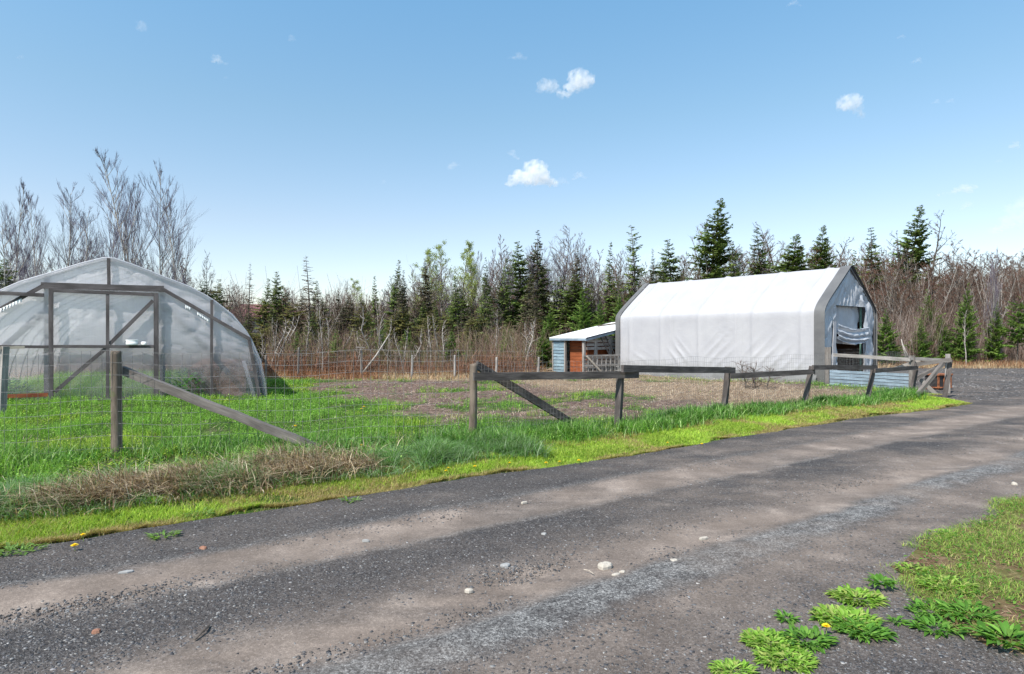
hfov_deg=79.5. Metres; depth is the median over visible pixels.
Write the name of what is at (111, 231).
birch tree
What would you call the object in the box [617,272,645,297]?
bare tree
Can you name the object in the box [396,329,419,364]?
young fir
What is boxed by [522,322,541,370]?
birch sapling
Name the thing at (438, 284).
birch tree
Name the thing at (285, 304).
spruce tree
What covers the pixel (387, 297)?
bare tree
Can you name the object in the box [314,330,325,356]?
birch sapling
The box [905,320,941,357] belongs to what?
young fir
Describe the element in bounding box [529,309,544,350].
brown conifer
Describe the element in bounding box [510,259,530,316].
bare tree
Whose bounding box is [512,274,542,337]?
brown conifer
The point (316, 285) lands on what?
spruce tree
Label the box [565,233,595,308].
bare tree
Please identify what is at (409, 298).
bare tree
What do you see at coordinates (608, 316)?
spruce tree
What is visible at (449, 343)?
young fir
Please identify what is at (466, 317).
spruce tree
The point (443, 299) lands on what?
bare tree
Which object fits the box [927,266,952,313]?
bare tree
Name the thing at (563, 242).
bare tree
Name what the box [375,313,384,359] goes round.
birch sapling
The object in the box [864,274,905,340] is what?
tree clump
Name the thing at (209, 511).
weed clump
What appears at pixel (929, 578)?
weed clump
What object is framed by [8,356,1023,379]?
dry meadow grass
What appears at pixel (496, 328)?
birch sapling
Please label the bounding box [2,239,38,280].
birch tree
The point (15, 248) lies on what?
birch tree
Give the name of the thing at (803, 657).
weed clump
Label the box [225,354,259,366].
juniper tree
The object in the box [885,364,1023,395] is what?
gravel yard
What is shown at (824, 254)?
spruce tree
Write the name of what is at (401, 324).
juniper tree
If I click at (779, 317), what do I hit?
fabric garage
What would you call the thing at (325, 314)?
tree clump
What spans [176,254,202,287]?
bare tree
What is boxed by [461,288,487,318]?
tree clump
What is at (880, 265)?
bare tree
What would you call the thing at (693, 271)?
bare tree
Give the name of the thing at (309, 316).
brown conifer
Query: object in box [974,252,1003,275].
bare tree
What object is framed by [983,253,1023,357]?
bare tree
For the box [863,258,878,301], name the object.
bare tree
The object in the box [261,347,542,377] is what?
garden fence
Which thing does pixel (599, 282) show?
tree clump
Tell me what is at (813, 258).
bare tree
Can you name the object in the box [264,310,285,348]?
brown conifer
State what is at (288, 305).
bare tree
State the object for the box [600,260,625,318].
bare tree
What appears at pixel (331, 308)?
bare tree
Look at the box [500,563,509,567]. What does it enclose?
stone
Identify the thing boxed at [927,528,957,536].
weed clump
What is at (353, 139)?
sky
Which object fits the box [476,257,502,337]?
spruce tree
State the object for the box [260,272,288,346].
spruce tree
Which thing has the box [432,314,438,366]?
birch sapling
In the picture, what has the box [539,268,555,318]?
bare tree
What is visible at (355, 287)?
aspen tree
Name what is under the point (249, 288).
larch tree
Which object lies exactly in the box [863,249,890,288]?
bare tree
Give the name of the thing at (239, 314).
bare tree
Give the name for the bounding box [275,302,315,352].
juniper tree
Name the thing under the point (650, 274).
bare tree
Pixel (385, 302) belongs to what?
birch tree
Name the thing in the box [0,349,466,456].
wire fence
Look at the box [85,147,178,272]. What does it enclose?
birch tree
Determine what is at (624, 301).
birch tree
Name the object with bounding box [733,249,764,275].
bare tree
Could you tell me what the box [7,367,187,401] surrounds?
greenhouse grass
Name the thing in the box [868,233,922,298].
bare tree
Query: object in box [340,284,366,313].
bare tree
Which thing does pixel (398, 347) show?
birch sapling
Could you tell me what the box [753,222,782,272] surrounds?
bare tree
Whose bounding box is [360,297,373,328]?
bare tree
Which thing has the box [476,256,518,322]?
bare tree
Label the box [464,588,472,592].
stone
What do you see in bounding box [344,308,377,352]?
juniper tree
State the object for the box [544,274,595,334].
spruce tree
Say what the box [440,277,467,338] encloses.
spruce tree
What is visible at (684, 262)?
bare tree
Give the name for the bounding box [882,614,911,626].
weed clump
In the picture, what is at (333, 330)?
brown conifer
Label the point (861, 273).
bare tree
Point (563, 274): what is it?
birch tree
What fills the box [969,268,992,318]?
bare tree
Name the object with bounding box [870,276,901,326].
tree clump
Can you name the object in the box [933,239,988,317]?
bare tree
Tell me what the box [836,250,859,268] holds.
bare tree
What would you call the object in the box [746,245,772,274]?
bare tree
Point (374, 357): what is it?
dead tree
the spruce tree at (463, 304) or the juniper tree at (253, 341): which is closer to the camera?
the juniper tree at (253, 341)
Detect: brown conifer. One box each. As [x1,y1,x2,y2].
[259,287,293,329]
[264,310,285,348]
[281,292,297,326]
[295,293,307,331]
[300,313,315,338]
[310,295,320,330]
[315,300,330,337]
[327,305,351,344]
[329,316,337,344]
[330,297,352,335]
[331,290,340,332]
[346,297,359,335]
[357,300,380,335]
[390,286,414,341]
[409,260,444,347]
[454,321,460,350]
[457,316,470,342]
[485,290,498,342]
[493,274,514,329]
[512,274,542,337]
[519,317,537,358]
[522,276,543,336]
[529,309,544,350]
[561,251,590,333]
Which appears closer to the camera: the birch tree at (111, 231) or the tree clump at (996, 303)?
the birch tree at (111, 231)
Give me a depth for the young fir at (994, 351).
35.81 m
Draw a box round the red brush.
[0,344,540,376]
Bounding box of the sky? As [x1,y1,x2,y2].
[0,0,1023,315]
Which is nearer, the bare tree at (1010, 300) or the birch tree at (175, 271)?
the birch tree at (175, 271)
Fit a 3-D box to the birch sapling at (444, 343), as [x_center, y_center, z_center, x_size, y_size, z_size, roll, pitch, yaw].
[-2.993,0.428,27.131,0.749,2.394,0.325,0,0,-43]
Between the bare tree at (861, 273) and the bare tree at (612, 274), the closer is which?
the bare tree at (861, 273)
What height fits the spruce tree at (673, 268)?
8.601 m
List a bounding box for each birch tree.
[0,178,46,283]
[0,212,44,288]
[0,249,40,284]
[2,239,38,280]
[14,179,97,279]
[15,192,67,280]
[17,250,43,281]
[31,202,109,358]
[42,241,89,269]
[44,258,60,271]
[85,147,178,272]
[88,195,123,257]
[104,181,146,265]
[119,158,205,359]
[130,236,164,272]
[152,238,185,279]
[153,185,201,284]
[380,290,390,319]
[415,262,440,301]
[434,263,444,318]
[442,273,465,315]
[467,250,491,313]
[477,248,497,305]
[495,253,524,319]
[522,239,562,294]
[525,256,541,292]
[535,260,552,312]
[540,251,569,318]
[545,248,582,328]
[547,254,574,289]
[556,238,606,309]
[581,262,606,323]
[607,246,640,293]
[615,263,635,303]
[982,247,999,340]
[987,255,1002,322]
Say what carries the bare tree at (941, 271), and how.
on the ground at (250, 381)
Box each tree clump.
[313,295,345,332]
[331,299,362,330]
[371,290,389,333]
[452,269,472,320]
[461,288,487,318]
[583,259,616,313]
[587,270,601,316]
[850,248,903,312]
[861,271,912,323]
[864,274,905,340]
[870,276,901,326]
[876,284,907,332]
[885,277,927,326]
[891,265,921,328]
[908,278,993,333]
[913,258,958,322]
[940,278,1023,326]
[941,260,966,307]
[952,269,1016,361]
[970,270,1016,362]
[973,262,1022,335]
[977,264,1009,352]
[1003,266,1023,347]
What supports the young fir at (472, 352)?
on the ground at (250, 381)
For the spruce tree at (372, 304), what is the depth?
43.94 m
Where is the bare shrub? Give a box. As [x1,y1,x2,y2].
[733,361,787,389]
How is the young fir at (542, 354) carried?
on the ground at (250, 381)
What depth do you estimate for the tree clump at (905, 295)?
40.81 m
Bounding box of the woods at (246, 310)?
[161,255,1021,332]
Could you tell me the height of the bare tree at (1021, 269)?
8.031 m
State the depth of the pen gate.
25.54 m
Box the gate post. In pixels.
[0,346,24,413]
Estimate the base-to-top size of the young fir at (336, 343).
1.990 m
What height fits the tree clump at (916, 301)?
6.441 m
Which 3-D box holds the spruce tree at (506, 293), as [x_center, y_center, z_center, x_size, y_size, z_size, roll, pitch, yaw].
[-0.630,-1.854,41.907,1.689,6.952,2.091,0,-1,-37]
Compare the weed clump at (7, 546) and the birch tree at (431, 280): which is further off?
the birch tree at (431, 280)
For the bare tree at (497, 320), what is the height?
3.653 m
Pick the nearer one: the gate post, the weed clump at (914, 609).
the weed clump at (914, 609)
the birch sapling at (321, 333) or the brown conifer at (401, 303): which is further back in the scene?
the brown conifer at (401, 303)
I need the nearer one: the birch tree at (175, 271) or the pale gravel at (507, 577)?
the pale gravel at (507, 577)
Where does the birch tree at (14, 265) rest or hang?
on the ground at (250, 381)
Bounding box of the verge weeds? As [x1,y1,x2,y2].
[903,494,1023,655]
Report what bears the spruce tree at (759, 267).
on the ground at (250, 381)
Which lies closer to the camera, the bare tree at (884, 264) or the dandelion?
the dandelion
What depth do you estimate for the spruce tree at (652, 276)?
44.04 m
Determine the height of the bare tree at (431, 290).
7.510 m
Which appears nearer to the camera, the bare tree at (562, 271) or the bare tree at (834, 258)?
the bare tree at (834, 258)
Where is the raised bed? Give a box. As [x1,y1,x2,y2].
[188,358,245,396]
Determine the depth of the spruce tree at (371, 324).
36.04 m
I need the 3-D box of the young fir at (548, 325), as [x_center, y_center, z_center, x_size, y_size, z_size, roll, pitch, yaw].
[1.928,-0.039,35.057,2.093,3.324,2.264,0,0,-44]
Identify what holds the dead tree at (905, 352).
on the ground at (250, 381)
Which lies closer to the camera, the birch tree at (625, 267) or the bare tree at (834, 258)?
the bare tree at (834, 258)
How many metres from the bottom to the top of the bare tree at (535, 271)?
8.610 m
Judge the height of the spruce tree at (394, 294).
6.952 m
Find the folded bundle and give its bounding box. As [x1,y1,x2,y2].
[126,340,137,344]
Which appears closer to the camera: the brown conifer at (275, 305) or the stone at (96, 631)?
the stone at (96, 631)
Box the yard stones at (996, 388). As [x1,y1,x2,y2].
[902,368,1023,401]
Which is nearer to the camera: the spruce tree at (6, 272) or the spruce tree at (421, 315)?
the spruce tree at (6, 272)
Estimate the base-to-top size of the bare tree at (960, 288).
6.618 m
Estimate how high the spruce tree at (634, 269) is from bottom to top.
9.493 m
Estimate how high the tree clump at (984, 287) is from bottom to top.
5.762 m
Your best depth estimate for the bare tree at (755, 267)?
42.87 m
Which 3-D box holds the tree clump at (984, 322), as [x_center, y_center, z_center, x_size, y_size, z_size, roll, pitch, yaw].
[28.493,-1.333,37.251,3.179,5.910,1.995,0,-1,38]
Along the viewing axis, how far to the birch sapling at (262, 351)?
26.02 m
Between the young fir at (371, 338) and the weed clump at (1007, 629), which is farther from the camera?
the young fir at (371, 338)
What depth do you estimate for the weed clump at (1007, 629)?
3.19 m
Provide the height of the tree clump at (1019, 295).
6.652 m
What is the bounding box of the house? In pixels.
[241,304,289,333]
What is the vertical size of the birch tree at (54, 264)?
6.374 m
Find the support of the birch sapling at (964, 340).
on the ground at (250, 381)
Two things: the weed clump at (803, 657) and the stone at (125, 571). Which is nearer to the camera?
the weed clump at (803, 657)
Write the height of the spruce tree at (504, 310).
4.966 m
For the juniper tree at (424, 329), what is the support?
on the ground at (250, 381)
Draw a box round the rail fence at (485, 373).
[469,351,952,431]
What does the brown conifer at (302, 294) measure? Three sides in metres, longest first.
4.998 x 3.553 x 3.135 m
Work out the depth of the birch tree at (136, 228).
33.77 m
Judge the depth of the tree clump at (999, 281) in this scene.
44.19 m
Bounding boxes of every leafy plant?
[7,377,37,400]
[166,367,209,393]
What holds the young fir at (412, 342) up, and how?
on the ground at (250, 381)
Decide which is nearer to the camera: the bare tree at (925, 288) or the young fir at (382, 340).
the young fir at (382, 340)
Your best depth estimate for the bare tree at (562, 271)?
56.70 m
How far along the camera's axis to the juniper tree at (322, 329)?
35.01 m
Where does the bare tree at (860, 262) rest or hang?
on the ground at (250, 381)
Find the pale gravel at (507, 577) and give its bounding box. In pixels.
[25,422,992,673]
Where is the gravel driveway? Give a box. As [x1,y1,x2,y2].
[0,387,1023,673]
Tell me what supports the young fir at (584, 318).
on the ground at (250, 381)
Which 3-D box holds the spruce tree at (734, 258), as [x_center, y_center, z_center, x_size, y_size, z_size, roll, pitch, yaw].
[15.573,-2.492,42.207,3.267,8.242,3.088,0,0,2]
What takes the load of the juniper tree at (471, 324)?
on the ground at (250, 381)
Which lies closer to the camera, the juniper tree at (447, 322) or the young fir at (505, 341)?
the young fir at (505, 341)
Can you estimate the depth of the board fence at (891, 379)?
17.89 m
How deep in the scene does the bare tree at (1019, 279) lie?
40.57 m
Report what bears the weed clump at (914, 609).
on the gravel driveway
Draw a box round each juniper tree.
[211,279,232,308]
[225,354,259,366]
[244,329,260,365]
[250,297,282,363]
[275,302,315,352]
[311,314,330,338]
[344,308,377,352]
[372,312,410,349]
[386,304,422,361]
[413,311,441,345]
[417,314,438,343]
[417,319,434,345]
[426,317,447,355]
[430,311,460,347]
[457,315,485,361]
[461,310,494,354]
[493,322,521,356]
[531,317,549,336]
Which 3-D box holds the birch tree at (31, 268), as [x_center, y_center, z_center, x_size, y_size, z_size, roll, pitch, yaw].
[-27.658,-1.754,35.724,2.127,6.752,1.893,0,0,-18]
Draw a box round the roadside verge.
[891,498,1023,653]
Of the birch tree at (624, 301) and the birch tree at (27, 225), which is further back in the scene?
the birch tree at (624, 301)
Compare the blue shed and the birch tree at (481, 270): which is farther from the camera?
the birch tree at (481, 270)
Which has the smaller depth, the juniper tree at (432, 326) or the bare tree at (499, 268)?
the juniper tree at (432, 326)
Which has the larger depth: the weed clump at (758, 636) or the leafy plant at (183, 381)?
the leafy plant at (183, 381)
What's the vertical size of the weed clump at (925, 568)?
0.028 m
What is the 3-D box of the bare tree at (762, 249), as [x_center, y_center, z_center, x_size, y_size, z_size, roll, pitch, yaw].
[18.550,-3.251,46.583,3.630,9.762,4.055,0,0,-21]
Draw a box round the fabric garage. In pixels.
[615,265,876,382]
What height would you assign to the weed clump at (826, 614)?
0.038 m
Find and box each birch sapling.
[258,332,265,369]
[272,317,291,364]
[273,320,278,358]
[275,316,295,368]
[281,314,301,356]
[305,312,311,364]
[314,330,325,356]
[317,302,323,371]
[323,317,332,366]
[354,333,364,365]
[355,305,378,367]
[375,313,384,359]
[377,329,391,363]
[386,315,393,350]
[393,328,402,369]
[403,327,409,358]
[412,329,422,358]
[421,331,433,362]
[426,316,431,359]
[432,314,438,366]
[436,321,450,364]
[493,309,498,348]
[517,318,535,352]
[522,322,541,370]
[962,309,968,362]
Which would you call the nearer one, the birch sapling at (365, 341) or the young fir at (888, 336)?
the birch sapling at (365, 341)
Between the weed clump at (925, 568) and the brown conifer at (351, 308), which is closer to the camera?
the weed clump at (925, 568)
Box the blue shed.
[549,322,614,371]
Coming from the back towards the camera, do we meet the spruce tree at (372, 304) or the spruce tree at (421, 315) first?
the spruce tree at (372, 304)
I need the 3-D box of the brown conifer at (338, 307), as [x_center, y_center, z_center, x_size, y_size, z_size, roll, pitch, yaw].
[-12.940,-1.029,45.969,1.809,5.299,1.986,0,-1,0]
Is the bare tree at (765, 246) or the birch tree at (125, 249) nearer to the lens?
the birch tree at (125, 249)
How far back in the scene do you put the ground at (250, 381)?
14.32 m
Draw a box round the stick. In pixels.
[193,624,209,640]
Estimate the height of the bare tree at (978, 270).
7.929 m
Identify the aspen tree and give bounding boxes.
[350,278,367,319]
[406,248,444,318]
[420,239,454,319]
[447,240,479,320]
[461,251,480,318]
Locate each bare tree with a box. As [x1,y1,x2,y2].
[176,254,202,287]
[179,255,195,286]
[194,251,221,300]
[216,285,260,331]
[275,287,305,328]
[324,294,337,327]
[340,281,358,316]
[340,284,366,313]
[360,295,373,329]
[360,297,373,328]
[373,283,396,328]
[376,277,405,322]
[401,281,418,315]
[403,266,425,336]
[415,257,444,316]
[423,255,451,316]
[429,280,462,321]
[459,256,481,308]
[466,264,484,322]
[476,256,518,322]
[481,235,513,305]
[487,305,504,337]
[489,266,498,303]
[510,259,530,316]
[513,245,550,310]
[522,251,560,300]
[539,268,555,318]
[541,225,583,318]
[551,252,570,307]
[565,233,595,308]
[580,245,603,310]
[588,266,615,318]
[593,249,608,300]
[599,255,619,304]
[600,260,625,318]
[601,251,632,322]
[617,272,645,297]
[640,263,664,287]
[674,260,694,278]
[675,259,702,281]
[676,251,694,280]
[678,222,712,278]
[698,231,746,275]
[723,243,751,275]
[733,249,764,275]
[743,232,775,271]
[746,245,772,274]
[746,254,770,274]
[751,237,780,273]
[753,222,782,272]
[771,241,803,271]
[803,246,821,269]
[824,243,845,267]
[825,246,839,268]
[831,237,857,270]
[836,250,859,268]
[851,241,873,269]
[851,257,872,300]
[853,252,865,280]
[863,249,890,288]
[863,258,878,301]
[866,253,921,337]
[867,250,906,321]
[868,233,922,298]
[868,257,923,328]
[869,262,913,326]
[886,247,935,325]
[895,210,956,288]
[901,252,959,331]
[907,262,956,326]
[925,253,953,302]
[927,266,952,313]
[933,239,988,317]
[933,252,984,359]
[935,261,992,354]
[937,245,986,311]
[950,249,1007,359]
[966,254,993,297]
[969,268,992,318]
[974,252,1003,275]
[981,256,1018,319]
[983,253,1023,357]
[990,251,1013,313]
[991,278,1023,358]
[996,250,1023,300]
[997,256,1023,304]
[999,248,1023,310]
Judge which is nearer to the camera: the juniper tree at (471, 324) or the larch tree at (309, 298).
the juniper tree at (471, 324)
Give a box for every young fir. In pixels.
[288,329,304,362]
[325,330,351,366]
[365,330,375,354]
[373,329,397,365]
[381,317,395,342]
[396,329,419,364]
[403,330,417,356]
[438,329,464,369]
[464,342,478,368]
[500,329,513,357]
[533,329,551,368]
[535,308,561,356]
[567,287,597,330]
[587,300,606,326]
[607,294,621,335]
[877,308,905,364]
[904,289,955,355]
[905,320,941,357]
[931,315,955,359]
[947,284,984,363]
[978,302,1011,361]
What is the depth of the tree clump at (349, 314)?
41.24 m
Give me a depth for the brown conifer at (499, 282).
44.41 m
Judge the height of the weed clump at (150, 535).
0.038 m
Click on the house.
(256, 315)
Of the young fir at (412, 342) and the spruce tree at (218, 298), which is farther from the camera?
the spruce tree at (218, 298)
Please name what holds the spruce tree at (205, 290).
on the ground at (250, 381)
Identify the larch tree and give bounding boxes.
[238,264,261,345]
[291,261,331,335]
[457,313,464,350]
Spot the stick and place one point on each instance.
(200, 633)
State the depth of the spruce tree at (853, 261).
33.98 m
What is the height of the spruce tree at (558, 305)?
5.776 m
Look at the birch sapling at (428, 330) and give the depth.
26.93 m
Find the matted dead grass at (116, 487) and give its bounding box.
[0,429,415,520]
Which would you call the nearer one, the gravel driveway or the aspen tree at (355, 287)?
the gravel driveway
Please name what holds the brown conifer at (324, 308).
on the ground at (250, 381)
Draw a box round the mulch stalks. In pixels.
[0,373,876,482]
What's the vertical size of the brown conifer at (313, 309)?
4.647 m
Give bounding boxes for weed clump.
[0,542,47,556]
[146,529,180,539]
[183,507,216,517]
[339,495,361,503]
[708,656,759,673]
[738,626,802,651]
[750,642,819,673]
[773,609,800,624]
[779,622,839,655]
[808,603,884,632]
[823,583,889,608]
[830,614,898,643]
[862,572,898,588]
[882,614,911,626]
[894,561,931,573]
[903,597,965,622]
[905,613,974,638]
[914,573,982,595]
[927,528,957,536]
[932,597,1004,623]
[959,620,1023,648]
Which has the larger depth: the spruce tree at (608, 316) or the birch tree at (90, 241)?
the spruce tree at (608, 316)
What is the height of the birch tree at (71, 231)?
10.349 m
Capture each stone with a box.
[91,628,100,633]
[118,570,133,573]
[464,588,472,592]
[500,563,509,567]
[598,561,612,569]
[699,536,707,540]
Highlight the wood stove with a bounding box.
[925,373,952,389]
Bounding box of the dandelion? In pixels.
[821,623,829,633]
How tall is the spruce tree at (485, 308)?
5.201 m
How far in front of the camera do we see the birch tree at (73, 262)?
41.34 m
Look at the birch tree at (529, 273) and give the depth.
42.83 m
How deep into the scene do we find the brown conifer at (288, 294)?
47.13 m
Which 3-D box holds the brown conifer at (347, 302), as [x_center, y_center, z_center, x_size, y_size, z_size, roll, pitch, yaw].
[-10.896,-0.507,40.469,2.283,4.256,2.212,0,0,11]
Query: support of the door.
in the greenhouse
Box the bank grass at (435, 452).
[0,424,569,523]
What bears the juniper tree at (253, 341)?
on the ground at (250, 381)
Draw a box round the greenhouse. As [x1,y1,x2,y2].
[0,257,263,400]
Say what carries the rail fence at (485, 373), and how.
on the ground at (250, 381)
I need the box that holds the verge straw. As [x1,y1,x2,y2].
[901,496,1023,653]
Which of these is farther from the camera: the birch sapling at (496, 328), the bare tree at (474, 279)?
the bare tree at (474, 279)
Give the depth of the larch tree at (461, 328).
32.97 m
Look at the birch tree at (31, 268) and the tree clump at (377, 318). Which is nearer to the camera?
the birch tree at (31, 268)
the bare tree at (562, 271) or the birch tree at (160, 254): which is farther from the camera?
the bare tree at (562, 271)
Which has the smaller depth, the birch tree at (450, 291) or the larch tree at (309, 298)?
the larch tree at (309, 298)
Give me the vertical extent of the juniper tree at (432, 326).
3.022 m
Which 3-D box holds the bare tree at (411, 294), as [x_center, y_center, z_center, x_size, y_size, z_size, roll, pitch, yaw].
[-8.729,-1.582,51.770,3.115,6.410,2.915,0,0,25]
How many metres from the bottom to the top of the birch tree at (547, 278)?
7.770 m
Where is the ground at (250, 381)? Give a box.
[0,360,1022,550]
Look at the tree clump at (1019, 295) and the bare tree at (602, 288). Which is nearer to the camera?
the tree clump at (1019, 295)
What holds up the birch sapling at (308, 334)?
on the ground at (250, 381)
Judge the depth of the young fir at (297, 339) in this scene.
28.58 m
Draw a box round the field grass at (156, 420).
[0,375,927,493]
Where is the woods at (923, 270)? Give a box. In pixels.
[747,245,1020,312]
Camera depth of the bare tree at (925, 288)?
38.72 m
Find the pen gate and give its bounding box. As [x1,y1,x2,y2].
[583,354,619,371]
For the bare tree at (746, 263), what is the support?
on the ground at (250, 381)
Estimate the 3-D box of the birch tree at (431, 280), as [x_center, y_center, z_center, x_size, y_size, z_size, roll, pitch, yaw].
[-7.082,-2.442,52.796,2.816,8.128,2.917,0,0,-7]
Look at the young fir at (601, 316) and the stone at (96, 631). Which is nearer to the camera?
the stone at (96, 631)
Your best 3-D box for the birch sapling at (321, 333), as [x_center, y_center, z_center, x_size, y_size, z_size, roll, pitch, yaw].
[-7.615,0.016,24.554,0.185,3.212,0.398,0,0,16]
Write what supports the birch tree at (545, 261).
on the ground at (250, 381)
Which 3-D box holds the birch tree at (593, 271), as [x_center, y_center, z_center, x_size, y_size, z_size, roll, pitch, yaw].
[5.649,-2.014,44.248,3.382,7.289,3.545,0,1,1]
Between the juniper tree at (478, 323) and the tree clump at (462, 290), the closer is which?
the juniper tree at (478, 323)
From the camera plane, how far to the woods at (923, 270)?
49.43 m
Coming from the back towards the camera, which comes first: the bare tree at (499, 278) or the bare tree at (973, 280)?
the bare tree at (499, 278)
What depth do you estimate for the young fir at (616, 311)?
32.05 m
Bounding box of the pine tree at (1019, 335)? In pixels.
[993,296,1023,362]
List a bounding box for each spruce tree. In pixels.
[0,259,22,362]
[198,281,217,357]
[215,288,227,354]
[242,308,257,348]
[255,279,271,346]
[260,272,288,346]
[282,287,294,325]
[301,312,322,358]
[312,281,331,336]
[360,311,373,339]
[366,276,380,340]
[380,308,383,337]
[381,260,403,330]
[397,270,414,337]
[412,302,428,335]
[432,300,440,333]
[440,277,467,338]
[442,287,470,326]
[462,305,472,333]
[473,276,496,346]
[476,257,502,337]
[493,241,547,334]
[494,259,515,344]
[494,293,512,328]
[512,230,564,332]
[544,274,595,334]
[544,276,568,333]
[585,284,599,324]
[600,243,615,321]
[602,281,622,322]
[610,276,623,334]
[620,226,647,307]
[649,251,659,283]
[656,239,686,282]
[656,256,664,280]
[683,198,741,280]
[725,241,743,276]
[745,228,774,274]
[767,234,813,272]
[804,225,836,269]
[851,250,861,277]
[857,227,891,327]
[878,205,941,309]
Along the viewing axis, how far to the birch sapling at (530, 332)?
27.84 m
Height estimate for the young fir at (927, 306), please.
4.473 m
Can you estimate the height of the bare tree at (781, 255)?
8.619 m
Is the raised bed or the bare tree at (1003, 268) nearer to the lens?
the raised bed
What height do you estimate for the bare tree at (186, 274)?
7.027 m
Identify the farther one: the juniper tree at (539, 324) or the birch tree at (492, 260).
the birch tree at (492, 260)
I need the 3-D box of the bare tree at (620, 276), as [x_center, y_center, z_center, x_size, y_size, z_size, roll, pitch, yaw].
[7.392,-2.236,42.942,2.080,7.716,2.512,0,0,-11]
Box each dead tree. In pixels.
[363,334,389,370]
[901,339,908,361]
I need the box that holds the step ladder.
[599,333,614,362]
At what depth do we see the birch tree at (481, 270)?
49.21 m
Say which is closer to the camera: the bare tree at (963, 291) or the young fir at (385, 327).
the young fir at (385, 327)
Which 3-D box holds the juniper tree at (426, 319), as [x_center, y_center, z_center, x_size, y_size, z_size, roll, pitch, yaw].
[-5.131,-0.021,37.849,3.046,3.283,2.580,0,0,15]
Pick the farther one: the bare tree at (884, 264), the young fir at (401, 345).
the bare tree at (884, 264)
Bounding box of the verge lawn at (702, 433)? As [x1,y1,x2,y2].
[0,392,972,553]
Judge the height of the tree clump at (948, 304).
5.116 m
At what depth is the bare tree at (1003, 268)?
47.43 m
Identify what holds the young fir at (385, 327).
on the ground at (250, 381)
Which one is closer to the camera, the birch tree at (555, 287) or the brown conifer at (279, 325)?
the brown conifer at (279, 325)
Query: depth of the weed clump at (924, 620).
3.33 m
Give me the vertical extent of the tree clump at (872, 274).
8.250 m
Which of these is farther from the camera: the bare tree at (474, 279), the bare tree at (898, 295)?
the bare tree at (474, 279)
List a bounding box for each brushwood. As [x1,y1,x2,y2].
[8,313,613,375]
[877,278,1023,364]
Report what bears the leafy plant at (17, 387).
on the ground at (250, 381)
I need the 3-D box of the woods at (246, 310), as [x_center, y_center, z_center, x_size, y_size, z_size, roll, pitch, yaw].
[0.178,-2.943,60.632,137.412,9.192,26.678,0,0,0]
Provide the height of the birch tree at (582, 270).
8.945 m
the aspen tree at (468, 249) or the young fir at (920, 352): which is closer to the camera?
the young fir at (920, 352)
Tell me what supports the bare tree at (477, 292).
on the ground at (250, 381)
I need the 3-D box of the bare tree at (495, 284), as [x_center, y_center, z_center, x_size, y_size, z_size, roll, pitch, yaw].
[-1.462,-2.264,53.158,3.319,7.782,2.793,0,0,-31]
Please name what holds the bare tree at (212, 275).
on the ground at (250, 381)
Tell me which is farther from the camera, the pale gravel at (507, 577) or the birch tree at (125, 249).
the birch tree at (125, 249)
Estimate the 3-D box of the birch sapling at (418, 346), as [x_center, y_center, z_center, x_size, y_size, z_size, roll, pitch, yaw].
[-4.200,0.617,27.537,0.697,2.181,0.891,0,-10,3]
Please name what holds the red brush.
on the ground at (250, 381)
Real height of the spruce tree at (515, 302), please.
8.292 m
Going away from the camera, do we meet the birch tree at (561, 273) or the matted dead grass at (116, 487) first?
the matted dead grass at (116, 487)
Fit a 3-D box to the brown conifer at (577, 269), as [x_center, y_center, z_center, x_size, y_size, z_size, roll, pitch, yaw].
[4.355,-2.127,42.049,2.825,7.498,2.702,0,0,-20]
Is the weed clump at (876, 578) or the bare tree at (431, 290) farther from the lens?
the bare tree at (431, 290)
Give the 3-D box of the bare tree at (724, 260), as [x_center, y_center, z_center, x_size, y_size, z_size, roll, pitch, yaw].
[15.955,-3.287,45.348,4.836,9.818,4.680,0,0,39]
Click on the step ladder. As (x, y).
(605, 345)
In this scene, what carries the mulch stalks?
on the ground at (250, 381)
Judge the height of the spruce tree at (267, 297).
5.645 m
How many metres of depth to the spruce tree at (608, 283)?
43.59 m
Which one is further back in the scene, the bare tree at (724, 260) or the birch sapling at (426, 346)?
the bare tree at (724, 260)
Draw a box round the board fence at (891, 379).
[825,347,949,393]
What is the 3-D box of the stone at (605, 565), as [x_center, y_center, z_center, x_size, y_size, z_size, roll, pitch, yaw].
[0.644,1.572,4.244,0.104,0.041,0.078,0,0,-13]
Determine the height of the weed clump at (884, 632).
0.038 m
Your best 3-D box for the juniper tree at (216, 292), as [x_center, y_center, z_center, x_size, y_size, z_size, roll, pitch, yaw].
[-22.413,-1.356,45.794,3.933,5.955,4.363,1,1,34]
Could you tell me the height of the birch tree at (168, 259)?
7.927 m
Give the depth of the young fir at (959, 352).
34.81 m
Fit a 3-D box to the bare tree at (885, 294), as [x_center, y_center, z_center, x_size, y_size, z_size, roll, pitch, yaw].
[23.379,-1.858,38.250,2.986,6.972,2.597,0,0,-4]

